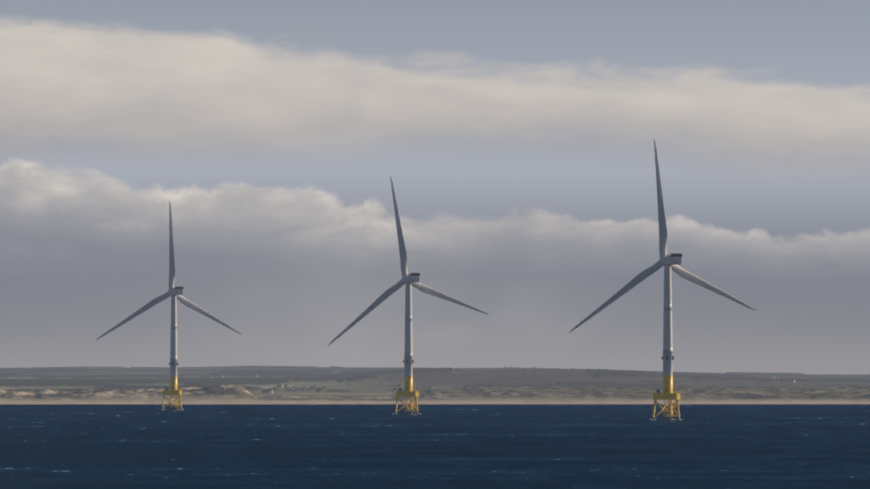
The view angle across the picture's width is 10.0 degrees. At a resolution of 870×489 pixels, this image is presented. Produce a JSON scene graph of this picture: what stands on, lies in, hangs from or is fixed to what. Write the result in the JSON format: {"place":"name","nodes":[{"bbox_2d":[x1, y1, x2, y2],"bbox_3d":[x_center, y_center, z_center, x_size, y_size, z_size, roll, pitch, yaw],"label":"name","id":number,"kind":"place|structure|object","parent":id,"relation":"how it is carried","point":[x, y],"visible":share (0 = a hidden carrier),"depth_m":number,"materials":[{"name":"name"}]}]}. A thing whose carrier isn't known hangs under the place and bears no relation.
{"place":"outdoors","nodes":[
{"label":"outdoors","id":0,"kind":"place"},
{"bbox_2d":[0,404,869,488],"bbox_3d":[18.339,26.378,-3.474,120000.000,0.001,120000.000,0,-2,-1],"label":"sea","id":1,"kind":"structure","parent":0,"point":[430,446],"depth_m":2020.21,"materials":[{"name":"liquid"}]},
{"bbox_2d":[162,296,181,409],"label":"turbine tower","id":2,"kind":"structure","parent":1,"relation":"in","point":[173,364],"depth_m":4591.55,"materials":[{"name":"white metal"}]},
{"bbox_2d":[96,201,240,339],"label":"turbine rotor","id":3,"kind":"object","parent":2,"relation":"on","point":[177,292],"visible":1,"depth_m":4598.60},
{"bbox_2d":[395,283,418,413],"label":"turbine tower","id":4,"kind":"structure","parent":1,"relation":"in","point":[408,391],"depth_m":4013.02,"materials":[{"name":"white metal"}]},
{"bbox_2d":[328,177,487,345],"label":"turbine rotor","id":5,"kind":"object","parent":4,"relation":"on","point":[413,279],"visible":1,"depth_m":4018.33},
{"bbox_2d":[652,266,680,419],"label":"turbine tower","id":6,"kind":"structure","parent":1,"relation":"in","point":[668,394],"depth_m":3403.73,"materials":[{"name":"white metal"}]},
{"bbox_2d":[569,140,754,332],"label":"turbine rotor","id":7,"kind":"object","parent":6,"relation":"on","point":[673,260],"visible":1,"depth_m":3409.80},
{"bbox_2d":[0,366,869,403],"bbox_3d":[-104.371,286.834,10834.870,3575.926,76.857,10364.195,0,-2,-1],"label":"coast terrain","id":8,"kind":"structure","parent":0,"point":[148,385],"depth_m":7681.67,"materials":[{"name":"green plant"}]},
{"bbox_2d":[199,368,869,392],"bbox_3d":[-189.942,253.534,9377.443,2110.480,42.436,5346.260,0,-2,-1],"label":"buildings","id":9,"kind":"structure","parent":8,"relation":"on","point":[317,389],"depth_m":7810.13,"materials":[{"name":"grey"}]},
{"bbox_2d":[0,0,869,374],"label":"sky","id":10,"kind":"structure","parent":0,"point":[514,139],"materials":[{"name":"grey"}]}
]}

